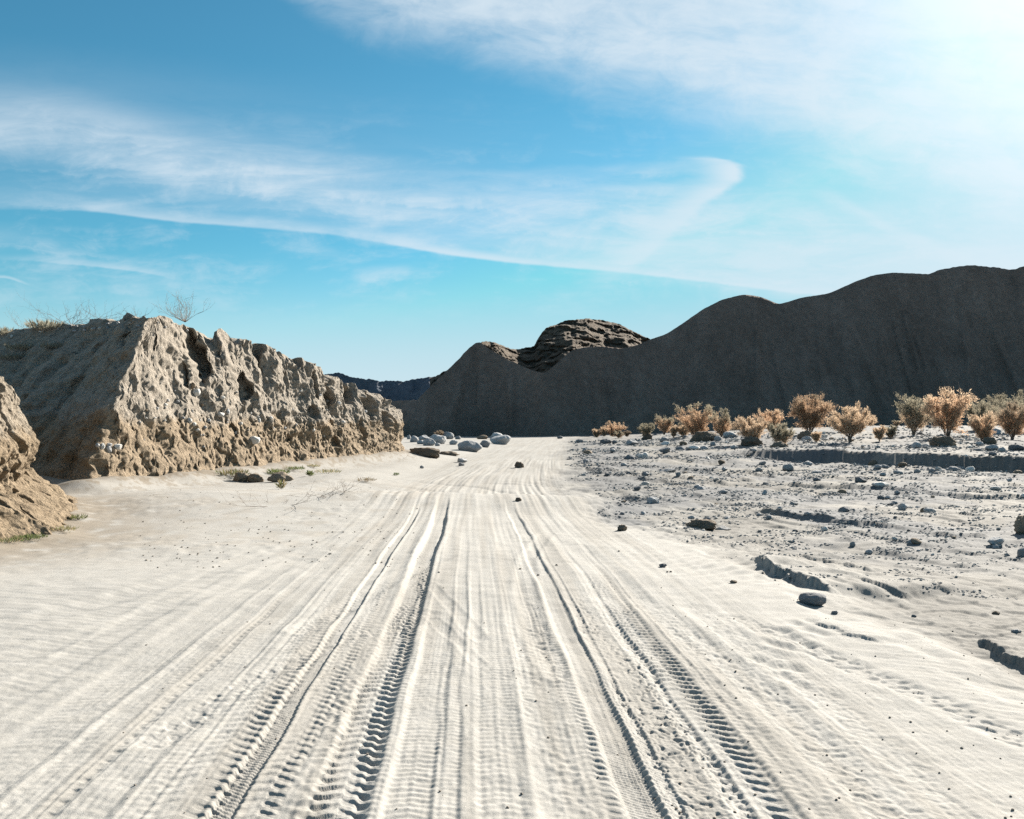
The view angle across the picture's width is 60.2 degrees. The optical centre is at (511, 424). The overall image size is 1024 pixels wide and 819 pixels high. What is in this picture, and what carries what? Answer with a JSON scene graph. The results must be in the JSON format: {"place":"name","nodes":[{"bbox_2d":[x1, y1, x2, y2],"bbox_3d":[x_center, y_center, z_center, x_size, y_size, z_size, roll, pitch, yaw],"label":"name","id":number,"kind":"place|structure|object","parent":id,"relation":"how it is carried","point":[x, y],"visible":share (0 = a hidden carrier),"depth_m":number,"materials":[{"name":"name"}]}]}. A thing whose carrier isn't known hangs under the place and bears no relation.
{"place":"outdoors","nodes":[
{"label":"outdoors","id":0,"kind":"place"},
{"bbox_2d":[324,372,434,400],"bbox_3d":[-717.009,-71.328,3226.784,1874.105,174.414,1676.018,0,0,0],"label":"mountains","id":1,"kind":"structure","parent":0,"point":[414,389],"depth_m":2521.07,"materials":[{"name":"stone"}]},
{"bbox_2d":[390,400,415,412],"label":"foothills","id":2,"kind":"structure","parent":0,"point":[403,406],"depth_m":454.33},
{"bbox_2d":[0,425,1023,818],"bbox_3d":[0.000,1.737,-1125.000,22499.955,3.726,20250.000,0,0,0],"label":"ground","id":3,"kind":"structure","parent":0,"point":[124,665],"depth_m":6.50,"materials":[{"name":"sand"}]},
{"bbox_2d":[0,536,25,542],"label":"grass tuft","id":4,"kind":"object","parent":3,"relation":"on","point":[8,540],"visible":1,"depth_m":11.74,"materials":[{"name":"beige plant"}]},
{"bbox_2d":[10,532,47,540],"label":"grass tuft","id":5,"kind":"object","parent":3,"relation":"on","point":[36,536],"visible":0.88,"depth_m":12.11,"materials":[{"name":"green plant"}]},
{"bbox_2d":[0,376,78,538],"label":"dirt bank","id":6,"kind":"structure","parent":3,"relation":"on","point":[32,501],"depth_m":13.94,"materials":[{"name":"soil"}]},
{"bbox_2d":[52,525,78,531],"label":"grass tuft","id":7,"kind":"object","parent":3,"relation":"on","point":[66,528],"visible":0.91,"depth_m":12.95,"materials":[{"name":"beige plant"}]},
{"bbox_2d":[70,513,87,519],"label":"grass tuft","id":8,"kind":"object","parent":3,"relation":"on","point":[81,516],"visible":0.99,"depth_m":14.26,"materials":[{"name":"green plant"}]},
{"bbox_2d":[0,313,404,479],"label":"dirt bank","id":9,"kind":"structure","parent":3,"relation":"on","point":[127,394],"depth_m":26.25,"materials":[{"name":"soil"}]},
{"bbox_2d":[0,326,18,335],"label":"dry tuft","id":10,"kind":"object","parent":9,"relation":"on","point":[3,329],"visible":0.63,"depth_m":29.43,"materials":[{"name":"beige plant"}]},
{"bbox_2d":[0,352,24,360],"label":"dry tuft","id":11,"kind":"object","parent":9,"relation":"on","point":[8,357],"visible":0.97,"depth_m":27.45,"materials":[{"name":"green plant"}]},
{"bbox_2d":[4,341,33,351],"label":"dry tuft","id":12,"kind":"object","parent":9,"relation":"on","point":[21,346],"visible":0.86,"depth_m":27.68,"materials":[{"name":"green plant"}]},
{"bbox_2d":[3,307,51,330],"bbox_3d":[-15.935,-3.600,29.078,1.730,1.142,2.366,0,0,-38],"label":"bare shrub","id":13,"kind":"object","parent":9,"relation":"on","point":[17,323],"visible":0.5,"depth_m":29.03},
{"bbox_2d":[24,318,67,329],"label":"dry tuft","id":14,"kind":"object","parent":9,"relation":"on","point":[47,324],"visible":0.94,"depth_m":28.16,"materials":[{"name":"beige plant"}]},
{"bbox_2d":[39,342,61,349],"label":"dry tuft","id":15,"kind":"object","parent":9,"relation":"on","point":[49,345],"visible":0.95,"depth_m":27.24,"materials":[{"name":"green plant"}]},
{"bbox_2d":[17,293,125,324],"bbox_3d":[-14.558,-3.778,28.512,2.475,1.150,3.716,0,0,39],"label":"bare shrub","id":16,"kind":"object","parent":9,"relation":"on","point":[76,315],"visible":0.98,"depth_m":28.79,"materials":[{"name":"plant"}]},
{"bbox_2d":[151,289,211,321],"bbox_3d":[-9.144,-3.323,24.654,1.366,0.931,1.774,0,0,-43],"label":"bare shrub","id":17,"kind":"object","parent":9,"relation":"on","point":[186,317],"visible":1,"depth_m":24.51,"materials":[{"name":"plant"}]},
{"bbox_2d":[215,468,251,476],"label":"grass tuft","id":18,"kind":"object","parent":3,"relation":"on","point":[230,472],"visible":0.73,"depth_m":25.46,"materials":[{"name":"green plant"}]},
{"bbox_2d":[233,472,247,481],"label":"clod","id":19,"kind":"object","parent":3,"relation":"on","point":[240,477],"visible":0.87,"depth_m":24.84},
{"bbox_2d":[247,473,263,481],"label":"clod","id":20,"kind":"object","parent":3,"relation":"on","point":[255,477],"visible":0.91,"depth_m":24.82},
{"bbox_2d":[219,491,309,506],"bbox_3d":[-4.460,1.264,15.988,2.038,0.568,1.843,0,0,0],"label":"dead twig","id":21,"kind":"object","parent":3,"relation":"on","point":[262,499],"visible":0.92,"depth_m":16.01,"materials":[{"name":"plant"}]},
{"bbox_2d":[266,468,289,474],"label":"grass tuft","id":22,"kind":"object","parent":3,"relation":"on","point":[273,471],"visible":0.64,"depth_m":27.63,"materials":[{"name":"green plant"}]},
{"bbox_2d":[267,471,293,481],"bbox_3d":[-6.488,1.487,24.728,0.769,0.375,0.483,0,3,-8],"label":"clod","id":23,"kind":"object","parent":3,"relation":"on","point":[277,476],"visible":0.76,"depth_m":24.62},
{"bbox_2d":[275,479,288,488],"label":"grass tuft","id":24,"kind":"object","parent":3,"relation":"on","point":[281,485],"visible":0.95,"depth_m":20.50,"materials":[{"name":"green plant"}]},
{"bbox_2d":[285,466,303,469],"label":"grass tuft","id":25,"kind":"object","parent":3,"relation":"on","point":[293,468],"visible":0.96,"depth_m":29.41,"materials":[{"name":"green plant"}]},
{"bbox_2d":[316,468,341,472],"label":"grass tuft","id":26,"kind":"object","parent":3,"relation":"on","point":[328,471],"visible":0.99,"depth_m":28.75,"materials":[{"name":"beige plant"}]},
{"bbox_2d":[356,477,376,481],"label":"grass tuft","id":27,"kind":"object","parent":3,"relation":"on","point":[366,478],"visible":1,"depth_m":23.98,"materials":[{"name":"beige plant"}]},
{"bbox_2d":[410,436,417,441],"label":"boulder","id":28,"kind":"object","parent":3,"relation":"on","point":[414,439],"visible":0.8,"depth_m":81.49,"materials":[{"name":"grey stone"}]},
{"bbox_2d":[418,435,429,439],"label":"boulder","id":29,"kind":"object","parent":3,"relation":"on","point":[423,437],"visible":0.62,"depth_m":94.49,"materials":[{"name":"grey stone"}]},
{"bbox_2d":[409,447,439,458],"bbox_3d":[-4.467,1.405,43.918,1.796,0.625,0.998,2,-2,-4],"label":"clod","id":30,"kind":"object","parent":3,"relation":"on","point":[429,452],"visible":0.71,"depth_m":43.62,"materials":[{"name":"stone"}]},
{"bbox_2d":[422,438,435,445],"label":"boulder","id":31,"kind":"object","parent":3,"relation":"on","point":[429,442],"visible":0.82,"depth_m":68.52,"materials":[{"name":"grey stone"}]},
{"bbox_2d":[430,434,445,443],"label":"boulder","id":32,"kind":"object","parent":3,"relation":"on","point":[440,439],"visible":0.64,"depth_m":72.59,"materials":[{"name":"grey stone"}]},
{"bbox_2d":[442,432,453,438],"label":"boulder","id":33,"kind":"object","parent":3,"relation":"on","point":[449,435],"visible":0.73,"depth_m":99.06,"materials":[{"name":"grey stone"}]},
{"bbox_2d":[439,451,459,455],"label":"clod","id":34,"kind":"object","parent":3,"relation":"on","point":[451,453],"visible":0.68,"depth_m":49.00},
{"bbox_2d":[449,440,457,444],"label":"boulder","id":35,"kind":"object","parent":3,"relation":"on","point":[453,442],"visible":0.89,"depth_m":71.08,"materials":[{"name":"grey stone"}]},
{"bbox_2d":[457,458,467,462],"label":"boulder","id":36,"kind":"object","parent":3,"relation":"on","point":[462,460],"visible":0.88,"depth_m":40.95,"materials":[{"name":"grey stone"}]},
{"bbox_2d":[458,440,481,451],"bbox_3d":[-2.768,1.441,57.810,1.653,0.911,1.351,4,1,1],"label":"boulder","id":37,"kind":"object","parent":3,"relation":"on","point":[470,446],"visible":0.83,"depth_m":57.32,"materials":[{"name":"grey stone"}]},
{"bbox_2d":[476,435,487,438],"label":"boulder","id":38,"kind":"object","parent":3,"relation":"on","point":[482,437],"visible":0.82,"depth_m":99.11,"materials":[{"name":"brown stone"}]},
{"bbox_2d":[480,440,490,447],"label":"boulder","id":39,"kind":"object","parent":3,"relation":"on","point":[485,443],"visible":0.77,"depth_m":66.38,"materials":[{"name":"grey stone"}]},
{"bbox_2d":[490,435,510,444],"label":"boulder","id":40,"kind":"object","parent":3,"relation":"on","point":[502,439],"visible":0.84,"depth_m":74.97,"materials":[{"name":"grey stone"}]},
{"bbox_2d":[514,461,523,467],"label":"clod","id":41,"kind":"object","parent":3,"relation":"on","point":[519,464],"visible":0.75,"depth_m":36.43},
{"bbox_2d":[87,426,1023,818],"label":"gravel","id":42,"kind":"structure","parent":3,"relation":"on","point":[959,472],"depth_m":22.29,"materials":[{"name":"gravel"}]},
{"bbox_2d":[600,427,608,435],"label":"dry bush","id":43,"kind":"object","parent":3,"relation":"on","point":[604,432],"visible":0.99,"depth_m":98.78,"materials":[{"name":"brown plant"}]},
{"bbox_2d":[600,439,611,443],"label":"boulder","id":44,"kind":"object","parent":3,"relation":"on","point":[604,441],"visible":0.79,"depth_m":65.69,"materials":[{"name":"stone"}]},
{"bbox_2d":[604,420,626,436],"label":"dry bush","id":45,"kind":"object","parent":3,"relation":"on","point":[611,430],"visible":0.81,"depth_m":98.83,"materials":[{"name":"brown plant"}]},
{"bbox_2d":[614,430,624,437],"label":"dry bush","id":46,"kind":"object","parent":3,"relation":"on","point":[619,434],"visible":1,"depth_m":82.62,"materials":[{"name":"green plant"}]},
{"bbox_2d":[617,524,626,530],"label":"rock","id":47,"kind":"object","parent":3,"relation":"on","point":[621,527],"visible":0.93,"depth_m":13.41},
{"bbox_2d":[624,454,634,459],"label":"stone","id":48,"kind":"object","parent":3,"relation":"on","point":[629,456],"visible":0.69,"depth_m":42.13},
{"bbox_2d":[626,439,638,444],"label":"boulder","id":49,"kind":"object","parent":3,"relation":"on","point":[631,442],"visible":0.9,"depth_m":60.76,"materials":[{"name":"grey stone"}]},
{"bbox_2d":[638,452,647,457],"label":"stone","id":50,"kind":"object","parent":3,"relation":"on","point":[643,455],"visible":0.77,"depth_m":42.89,"materials":[{"name":"stone"}]},
{"bbox_2d":[637,423,654,435],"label":"dry bush","id":51,"kind":"object","parent":3,"relation":"on","point":[643,430],"visible":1,"depth_m":70.82,"materials":[{"name":"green plant"}]},
{"bbox_2d":[641,434,651,439],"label":"clod","id":52,"kind":"object","parent":3,"relation":"on","point":[648,436],"visible":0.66,"depth_m":70.72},
{"bbox_2d":[647,496,659,503],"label":"boulder","id":53,"kind":"object","parent":3,"relation":"on","point":[651,499],"visible":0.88,"depth_m":19.81,"materials":[{"name":"grey stone"}]},
{"bbox_2d":[654,413,675,434],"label":"dry bush","id":54,"kind":"object","parent":3,"relation":"on","point":[664,425],"visible":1,"depth_m":98.71,"materials":[{"name":"beige plant"}]},
{"bbox_2d":[659,447,670,452],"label":"boulder","id":55,"kind":"object","parent":3,"relation":"on","point":[665,450],"visible":0.96,"depth_m":47.91,"materials":[{"name":"grey stone"}]},
{"bbox_2d":[660,468,675,471],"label":"stone","id":56,"kind":"object","parent":3,"relation":"on","point":[669,470],"visible":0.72,"depth_m":32.84,"materials":[{"name":"grey stone"}]},
{"bbox_2d":[669,425,678,436],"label":"dry bush","id":57,"kind":"object","parent":3,"relation":"on","point":[673,430],"visible":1,"depth_m":72.85,"materials":[{"name":"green plant"}]},
{"bbox_2d":[676,422,689,435],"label":"dry bush","id":58,"kind":"object","parent":3,"relation":"on","point":[681,430],"visible":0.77,"depth_m":73.14,"materials":[{"name":"beige plant"}]},
{"bbox_2d":[688,446,699,449],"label":"boulder","id":59,"kind":"object","parent":3,"relation":"on","point":[693,447],"visible":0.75,"depth_m":51.32,"materials":[{"name":"stone"}]},
{"bbox_2d":[672,402,719,434],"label":"dry bush","id":60,"kind":"object","parent":3,"relation":"on","point":[699,424],"visible":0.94,"depth_m":68.47,"materials":[{"name":"brown plant"}]},
{"bbox_2d":[685,519,716,529],"bbox_3d":[3.126,1.647,14.640,0.493,0.198,0.388,3,2,0],"label":"clod","id":61,"kind":"object","parent":3,"relation":"on","point":[706,524],"visible":0.87,"depth_m":14.52,"materials":[{"name":"stone"}]},
{"bbox_2d":[690,431,720,441],"bbox_3d":[13.424,0.966,61.158,2.328,1.086,1.253,3,0,-14],"label":"clod","id":62,"kind":"object","parent":3,"relation":"on","point":[698,436],"visible":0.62,"depth_m":60.78,"materials":[{"name":"stone"}]},
{"bbox_2d":[708,407,731,436],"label":"dry bush","id":63,"kind":"object","parent":3,"relation":"on","point":[720,427],"visible":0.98,"depth_m":65.36,"materials":[{"name":"beige plant"}]},
{"bbox_2d":[715,526,730,529],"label":"stone","id":64,"kind":"object","parent":3,"relation":"on","point":[722,528],"visible":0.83,"depth_m":14.61,"materials":[{"name":"grey stone"}]},
{"bbox_2d":[723,432,735,437],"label":"boulder","id":65,"kind":"object","parent":3,"relation":"on","point":[729,434],"visible":0.8,"depth_m":64.00,"materials":[{"name":"grey stone"}]},
{"bbox_2d":[730,413,768,437],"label":"dry bush","id":66,"kind":"object","parent":3,"relation":"on","point":[751,428],"visible":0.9,"depth_m":53.54,"materials":[{"name":"beige plant"}]},
{"bbox_2d":[741,436,762,445],"bbox_3d":[14.200,1.105,52.363,1.334,0.901,0.766,3,3,5],"label":"clod","id":67,"kind":"object","parent":3,"relation":"on","point":[750,441],"visible":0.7,"depth_m":52.13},
{"bbox_2d":[752,409,784,431],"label":"dry bush","id":68,"kind":"object","parent":3,"relation":"on","point":[776,416],"visible":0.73,"depth_m":74.45,"materials":[{"name":"beige plant"}]},
{"bbox_2d":[769,441,788,447],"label":"clod","id":69,"kind":"object","parent":3,"relation":"on","point":[780,444],"visible":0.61,"depth_m":46.49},
{"bbox_2d":[768,422,795,442],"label":"dry bush","id":70,"kind":"object","parent":3,"relation":"on","point":[782,433],"visible":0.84,"depth_m":48.20,"materials":[{"name":"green plant"}]},
{"bbox_2d":[782,464,793,470],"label":"boulder","id":71,"kind":"object","parent":3,"relation":"on","point":[787,467],"visible":0.99,"depth_m":32.79,"materials":[{"name":"grey stone"}]},
{"bbox_2d":[797,430,812,438],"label":"clod","id":72,"kind":"object","parent":3,"relation":"on","point":[803,434],"visible":0.49,"depth_m":55.00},
{"bbox_2d":[801,436,811,440],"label":"boulder","id":73,"kind":"object","parent":3,"relation":"on","point":[808,438],"visible":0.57,"depth_m":53.24,"materials":[{"name":"grey stone"}]},
{"bbox_2d":[785,391,837,432],"bbox_3d":[20.788,-0.906,61.525,3.411,3.145,3.144,0,0,32],"label":"dry bush","id":74,"kind":"object","parent":3,"relation":"on","point":[810,415],"visible":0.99,"depth_m":61.30,"materials":[{"name":"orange plant"}]},
{"bbox_2d":[798,592,826,605],"bbox_3d":[2.722,1.581,8.001,0.234,0.137,0.205,0,0,29],"label":"boulder","id":75,"kind":"object","parent":3,"relation":"on","point":[813,599],"visible":0.95,"depth_m":7.93,"materials":[{"name":"stone"}]},
{"bbox_2d":[811,431,821,441],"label":"dry bush","id":76,"kind":"object","parent":3,"relation":"on","point":[816,436],"visible":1,"depth_m":51.70,"materials":[{"name":"beige plant"}]},
{"bbox_2d":[838,506,848,511],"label":"stone","id":77,"kind":"object","parent":3,"relation":"on","point":[844,509],"visible":0.82,"depth_m":16.88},
{"bbox_2d":[824,401,876,442],"bbox_3d":[19.105,-0.192,49.797,2.485,2.439,2.830,0,0,-32],"label":"dry bush","id":78,"kind":"object","parent":3,"relation":"on","point":[854,424],"visible":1,"depth_m":49.41,"materials":[{"name":"beige plant"}]},
{"bbox_2d":[855,476,866,482],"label":"stone","id":79,"kind":"object","parent":3,"relation":"on","point":[859,479],"visible":0.88,"depth_m":24.95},
{"bbox_2d":[868,460,877,465],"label":"stone","id":80,"kind":"object","parent":3,"relation":"on","point":[872,462],"visible":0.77,"depth_m":36.54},
{"bbox_2d":[871,481,888,486],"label":"stone","id":81,"kind":"object","parent":3,"relation":"on","point":[880,484],"visible":0.95,"depth_m":23.18,"materials":[{"name":"stone"}]},
{"bbox_2d":[872,425,887,440],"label":"dry bush","id":82,"kind":"object","parent":3,"relation":"on","point":[879,432],"visible":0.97,"depth_m":48.25,"materials":[{"name":"beige plant"}]},
{"bbox_2d":[885,425,896,438],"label":"dry bush","id":83,"kind":"object","parent":3,"relation":"on","point":[890,433],"visible":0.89,"depth_m":55.33,"materials":[{"name":"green plant"}]},
{"bbox_2d":[892,420,901,425],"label":"dry bush","id":84,"kind":"object","parent":3,"relation":"on","point":[896,423],"visible":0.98,"depth_m":71.32,"materials":[{"name":"brown plant"}]},
{"bbox_2d":[898,503,908,509],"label":"stone","id":85,"kind":"object","parent":3,"relation":"on","point":[902,506],"visible":0.94,"depth_m":17.45,"materials":[{"name":"grey stone"}]},
{"bbox_2d":[892,394,937,434],"bbox_3d":[26.896,-0.789,58.981,2.945,3.034,2.572,0,0,0],"label":"dry bush","id":86,"kind":"object","parent":3,"relation":"on","point":[914,412],"visible":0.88,"depth_m":58.84,"materials":[{"name":"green plant"}]},
{"bbox_2d":[911,442,921,447],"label":"stone","id":87,"kind":"object","parent":3,"relation":"on","point":[916,444],"visible":0.86,"depth_m":41.80,"materials":[{"name":"grey stone"}]},
{"bbox_2d":[911,538,921,543],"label":"stone","id":88,"kind":"object","parent":3,"relation":"on","point":[915,541],"visible":1,"depth_m":12.64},
{"bbox_2d":[923,508,935,512],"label":"stone","id":89,"kind":"object","parent":3,"relation":"on","point":[929,510],"visible":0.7,"depth_m":16.91,"materials":[{"name":"grey stone"}]},
{"bbox_2d":[928,436,956,446],"bbox_3d":[21.042,0.919,43.160,1.348,0.794,0.804,-2,-2,-9],"label":"clod","id":90,"kind":"object","parent":3,"relation":"on","point":[944,441],"visible":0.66,"depth_m":42.90,"materials":[{"name":"stone"}]},
{"bbox_2d":[920,383,979,435],"bbox_3d":[25.205,-0.821,50.900,3.171,3.298,2.957,0,0,34],"label":"dry bush","id":91,"kind":"object","parent":3,"relation":"on","point":[942,416],"visible":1,"depth_m":50.44,"materials":[{"name":"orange plant"}]},
{"bbox_2d":[946,466,960,471],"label":"boulder","id":92,"kind":"object","parent":3,"relation":"on","point":[953,468],"visible":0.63,"depth_m":32.63,"materials":[{"name":"grey stone"}]},
{"bbox_2d":[965,466,974,470],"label":"boulder","id":93,"kind":"object","parent":3,"relation":"on","point":[971,468],"visible":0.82,"depth_m":32.28,"materials":[{"name":"stone"}]},
{"bbox_2d":[963,397,1000,422],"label":"dry bush","id":94,"kind":"object","parent":3,"relation":"on","point":[981,411],"visible":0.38,"depth_m":64.79,"materials":[{"name":"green plant"}]},
{"bbox_2d":[967,411,997,441],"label":"dry bush","id":95,"kind":"object","parent":3,"relation":"on","point":[983,426],"visible":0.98,"depth_m":45.47,"materials":[{"name":"beige plant"}]},
{"bbox_2d":[982,437,996,444],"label":"clod","id":96,"kind":"object","parent":3,"relation":"on","point":[989,440],"visible":0.63,"depth_m":44.51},
{"bbox_2d":[985,445,998,449],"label":"boulder","id":97,"kind":"object","parent":3,"relation":"on","point":[993,447],"visible":0.96,"depth_m":40.30,"materials":[{"name":"grey stone"}]},
{"bbox_2d":[987,537,1004,544],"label":"boulder","id":98,"kind":"object","parent":3,"relation":"on","point":[996,541],"visible":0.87,"depth_m":12.46,"materials":[{"name":"grey stone"}]},
{"bbox_2d":[991,428,1000,433],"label":"stone","id":99,"kind":"object","parent":3,"relation":"on","point":[998,431],"visible":0.52,"depth_m":55.74,"materials":[{"name":"grey stone"}]},
{"bbox_2d":[982,389,1023,416],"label":"dry bush","id":100,"kind":"object","parent":3,"relation":"on","point":[1020,397],"visible":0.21,"depth_m":98.81,"materials":[{"name":"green plant"}]},
{"bbox_2d":[990,399,1023,438],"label":"dry bush","id":101,"kind":"object","parent":3,"relation":"on","point":[1010,426],"visible":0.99,"depth_m":49.76,"materials":[{"name":"beige plant"}]},
{"bbox_2d":[1000,393,1023,430],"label":"dry bush","id":102,"kind":"object","parent":3,"relation":"on","point":[1013,401],"visible":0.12,"depth_m":57.63,"materials":[{"name":"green plant"}]},
{"bbox_2d":[1008,444,1023,449],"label":"boulder","id":103,"kind":"object","parent":3,"relation":"on","point":[1015,447],"visible":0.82,"depth_m":39.45,"materials":[{"name":"stone"}]},
{"bbox_2d":[1013,515,1023,534],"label":"clod","id":104,"kind":"object","parent":3,"relation":"on","point":[1018,525],"visible":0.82,"depth_m":13.84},
{"bbox_2d":[1017,547,1023,556],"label":"boulder","id":105,"kind":"object","parent":3,"relation":"on","point":[1020,552],"visible":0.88,"depth_m":11.35,"materials":[{"name":"grey stone"}]},
{"bbox_2d":[0,0,1023,381],"label":"sky","id":106,"kind":"structure","parent":0,"point":[379,190],"materials":[{"name":"blue"}]},
{"bbox_2d":[430,318,649,386],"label":"butte","id":107,"kind":"object","parent":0,"point":[554,345],"visible":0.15,"depth_m":196.68,"materials":[{"name":"stone"}]},
{"bbox_2d":[402,265,1023,436],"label":"hill","id":108,"kind":"structure","parent":0,"point":[875,344],"depth_m":137.31,"materials":[{"name":"soil"}]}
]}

